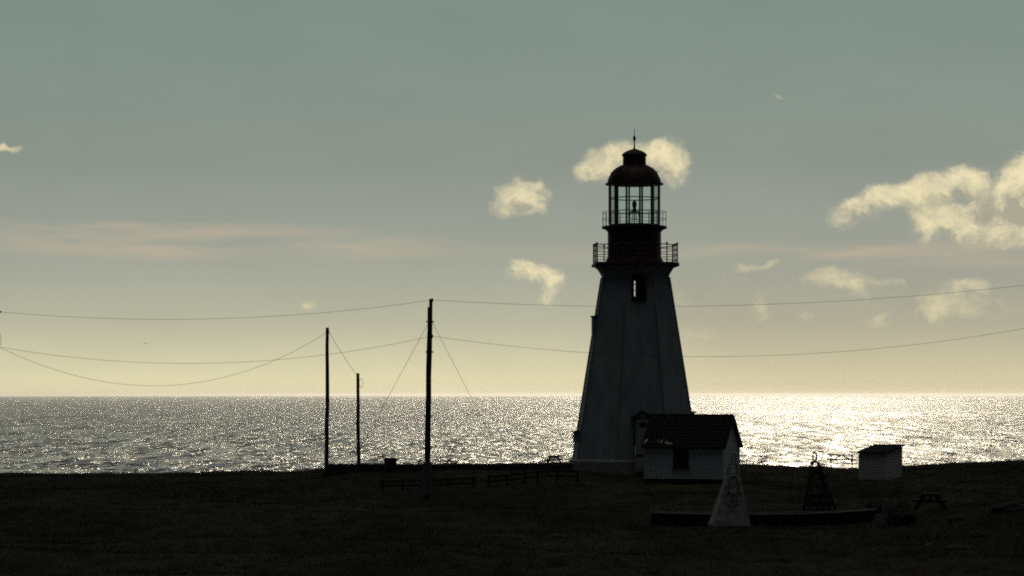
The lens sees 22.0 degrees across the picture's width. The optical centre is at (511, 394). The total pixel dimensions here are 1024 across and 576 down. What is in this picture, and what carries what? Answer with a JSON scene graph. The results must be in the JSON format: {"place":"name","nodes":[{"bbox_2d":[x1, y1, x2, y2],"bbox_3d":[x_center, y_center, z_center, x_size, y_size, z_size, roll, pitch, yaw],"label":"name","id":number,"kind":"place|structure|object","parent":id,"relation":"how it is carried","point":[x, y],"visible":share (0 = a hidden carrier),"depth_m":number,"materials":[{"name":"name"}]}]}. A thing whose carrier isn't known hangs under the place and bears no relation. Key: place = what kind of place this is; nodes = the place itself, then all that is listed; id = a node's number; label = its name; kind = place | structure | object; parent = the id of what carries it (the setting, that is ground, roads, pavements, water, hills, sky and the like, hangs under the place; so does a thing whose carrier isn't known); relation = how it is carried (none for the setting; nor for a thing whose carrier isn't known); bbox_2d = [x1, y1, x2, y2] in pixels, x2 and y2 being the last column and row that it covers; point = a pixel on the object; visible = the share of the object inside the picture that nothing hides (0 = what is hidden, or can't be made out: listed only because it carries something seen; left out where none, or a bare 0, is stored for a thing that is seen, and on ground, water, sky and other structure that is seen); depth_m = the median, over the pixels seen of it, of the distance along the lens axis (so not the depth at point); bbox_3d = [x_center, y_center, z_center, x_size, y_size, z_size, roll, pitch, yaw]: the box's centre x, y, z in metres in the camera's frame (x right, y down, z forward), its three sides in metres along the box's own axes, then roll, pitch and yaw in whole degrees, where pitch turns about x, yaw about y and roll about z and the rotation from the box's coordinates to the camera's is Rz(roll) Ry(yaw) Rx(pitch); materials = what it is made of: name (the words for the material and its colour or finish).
{"place":"outdoors","nodes":[
{"label":"outdoors","id":0,"kind":"place"},
{"bbox_2d":[0,458,1023,575],"bbox_3d":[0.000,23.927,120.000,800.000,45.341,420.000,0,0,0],"label":"ground","id":1,"kind":"structure","parent":0,"point":[473,517],"depth_m":117.80,"materials":[{"name":"plant"}]},
{"bbox_2d":[324,328,328,468],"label":"utility pole","id":2,"kind":"object","parent":1,"relation":"on","point":[326,461],"visible":0.94,"depth_m":147.90,"materials":[{"name":"wood"}]},
{"bbox_2d":[6,333,325,385],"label":"overhead wire","id":3,"kind":"object","parent":2,"relation":"attached to","point":[169,385],"visible":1,"depth_m":140.39,"materials":[{"name":"metal"}]},
{"bbox_2d":[322,469,330,477],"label":"concrete block","id":4,"kind":"structure","parent":1,"relation":"on","point":[326,472],"depth_m":147.21,"materials":[{"name":"concrete"}]},
{"bbox_2d":[356,373,362,463],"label":"utility pole","id":5,"kind":"object","parent":1,"relation":"on","point":[358,387],"visible":0.92,"depth_m":151.93,"materials":[{"name":"wood"}]},
{"bbox_2d":[383,458,397,472],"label":"storage bin","id":6,"kind":"object","parent":1,"relation":"on","point":[390,464],"visible":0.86,"depth_m":147.20,"materials":[{"name":"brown wood"}]},
{"bbox_2d":[422,298,433,499],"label":"utility pole","id":7,"kind":"object","parent":1,"relation":"on","point":[427,479],"visible":0.99,"depth_m":132.76,"materials":[{"name":"wood"}]},
{"bbox_2d":[2,337,425,363],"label":"overhead wire","id":8,"kind":"object","parent":7,"relation":"attached to","point":[229,362],"visible":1,"depth_m":132.99,"materials":[{"name":"metal"}]},
{"bbox_2d":[6,300,428,319],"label":"overhead wire","id":9,"kind":"object","parent":7,"relation":"attached to","point":[218,318],"visible":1,"depth_m":132.99,"materials":[{"name":"metal"}]},
{"bbox_2d":[334,326,426,495],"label":"guy wire","id":10,"kind":"object","parent":7,"relation":"attached to","point":[381,409],"visible":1,"depth_m":134.95,"materials":[{"name":"metal"}]},
{"bbox_2d":[432,322,512,477],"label":"guy wire","id":11,"kind":"object","parent":7,"relation":"attached to","point":[470,396],"visible":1,"depth_m":135.90,"materials":[{"name":"metal"}]},
{"bbox_2d":[434,328,1023,356],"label":"overhead wire","id":12,"kind":"object","parent":7,"relation":"attached to","point":[724,356],"visible":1,"depth_m":135.01,"materials":[{"name":"metal"}]},
{"bbox_2d":[438,285,1022,306],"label":"overhead wire","id":13,"kind":"object","parent":7,"relation":"attached to","point":[724,305],"visible":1,"depth_m":134.67,"materials":[{"name":"metal"}]},
{"bbox_2d":[329,463,572,474],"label":"stone wall","id":14,"kind":"structure","parent":1,"relation":"on","point":[340,468],"depth_m":149.04,"materials":[{"name":"grey stone"}]},
{"bbox_2d":[381,468,578,490],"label":"rail fence","id":15,"kind":"object","parent":1,"relation":"on","point":[537,477],"visible":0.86,"depth_m":138.04,"materials":[{"name":"brown wood"}]},
{"bbox_2d":[545,456,562,461],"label":"picnic table","id":16,"kind":"object","parent":1,"relation":"on","point":[550,459],"visible":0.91,"depth_m":239.38,"materials":[{"name":"red wood"}]},
{"bbox_2d":[570,128,695,475],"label":"lighthouse","id":17,"kind":"object","parent":1,"relation":"on","point":[628,393],"visible":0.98,"depth_m":148.08,"materials":[{"name":"white paint"}]},
{"bbox_2d":[631,274,646,299],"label":"window","id":18,"kind":"structure","parent":17,"relation":"in","point":[638,297],"depth_m":147.90,"materials":[{"name":"black paint"}]},
{"bbox_2d":[641,414,742,484],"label":"house","id":19,"kind":"structure","parent":1,"relation":"on","point":[684,449],"depth_m":142.12,"materials":[{"name":"white wood"}]},
{"bbox_2d":[671,448,689,468],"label":"window","id":20,"kind":"structure","parent":19,"relation":"in","point":[680,455],"depth_m":141.82,"materials":[{"name":"black glass"}]},
{"bbox_2d":[708,453,750,525],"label":"peaked frame","id":21,"kind":"object","parent":1,"relation":"on","point":[730,508],"visible":1,"depth_m":117.04,"materials":[{"name":"grey wood"}]},
{"bbox_2d":[650,509,876,524],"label":"wooden boat","id":22,"kind":"object","parent":1,"relation":"on","point":[797,517],"visible":0.76,"depth_m":119.41,"materials":[{"name":"paint"}]},
{"bbox_2d":[802,451,836,510],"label":"peaked frame","id":23,"kind":"object","parent":1,"relation":"on","point":[811,496],"visible":0.89,"depth_m":122.21,"materials":[{"name":"wood"}]},
{"bbox_2d":[827,454,855,467],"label":"picnic table","id":24,"kind":"object","parent":1,"relation":"on","point":[851,460],"visible":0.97,"depth_m":162.82,"materials":[{"name":"red wood"}]},
{"bbox_2d":[865,498,881,512],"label":"boulder","id":25,"kind":"object","parent":1,"relation":"on","point":[872,503],"visible":0.74,"depth_m":122.83,"materials":[{"name":"grey stone"}]},
{"bbox_2d":[856,444,903,479],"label":"shed","id":26,"kind":"structure","parent":1,"relation":"on","point":[880,461],"depth_m":145.65,"materials":[{"name":"white wood"}]},
{"bbox_2d":[880,498,890,522],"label":"leaning slab","id":27,"kind":"object","parent":1,"relation":"on","point":[886,506],"depth_m":118.11,"materials":[{"name":"grey stone"}]},
{"bbox_2d":[886,498,916,524],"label":"boulder","id":28,"kind":"object","parent":1,"relation":"on","point":[900,512],"visible":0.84,"depth_m":118.62,"materials":[{"name":"grey stone"}]},
{"bbox_2d":[911,492,948,509],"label":"picnic table","id":29,"kind":"object","parent":1,"relation":"on","point":[918,501],"visible":0.99,"depth_m":123.46,"materials":[{"name":"brown wood"}]},
{"bbox_2d":[948,516,963,522],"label":"stone","id":30,"kind":"object","parent":1,"relation":"on","point":[951,519],"visible":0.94,"depth_m":116.79,"materials":[{"name":"grey stone"}]},
{"bbox_2d":[943,543,976,549],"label":"stone","id":31,"kind":"object","parent":1,"relation":"on","point":[960,545],"visible":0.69,"depth_m":104.72,"materials":[{"name":"grey stone"}]},
{"bbox_2d":[968,530,984,537],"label":"stone","id":32,"kind":"object","parent":1,"relation":"on","point":[975,533],"visible":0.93,"depth_m":111.74,"materials":[{"name":"grey stone"}]},
{"bbox_2d":[991,501,1023,511],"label":"stone","id":33,"kind":"object","parent":1,"relation":"on","point":[1013,506],"visible":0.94,"depth_m":116.57,"materials":[{"name":"grey stone"}]},
{"bbox_2d":[0,396,1023,473],"bbox_3d":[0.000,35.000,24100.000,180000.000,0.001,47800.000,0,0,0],"label":"sea","id":34,"kind":"structure","parent":0,"point":[104,434],"depth_m":2632.52,"materials":[{"name":"grey liquid"}]},
{"bbox_2d":[0,0,1023,395],"label":"sky","id":35,"kind":"structure","parent":0,"point":[193,164],"materials":[{"name":"blue"}]},
{"bbox_2d":[620,501,1023,571],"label":"dry grass","id":36,"kind":"structure","parent":0,"point":[911,536],"depth_m":111.20,"materials":[{"name":"brown plant"}]}
]}

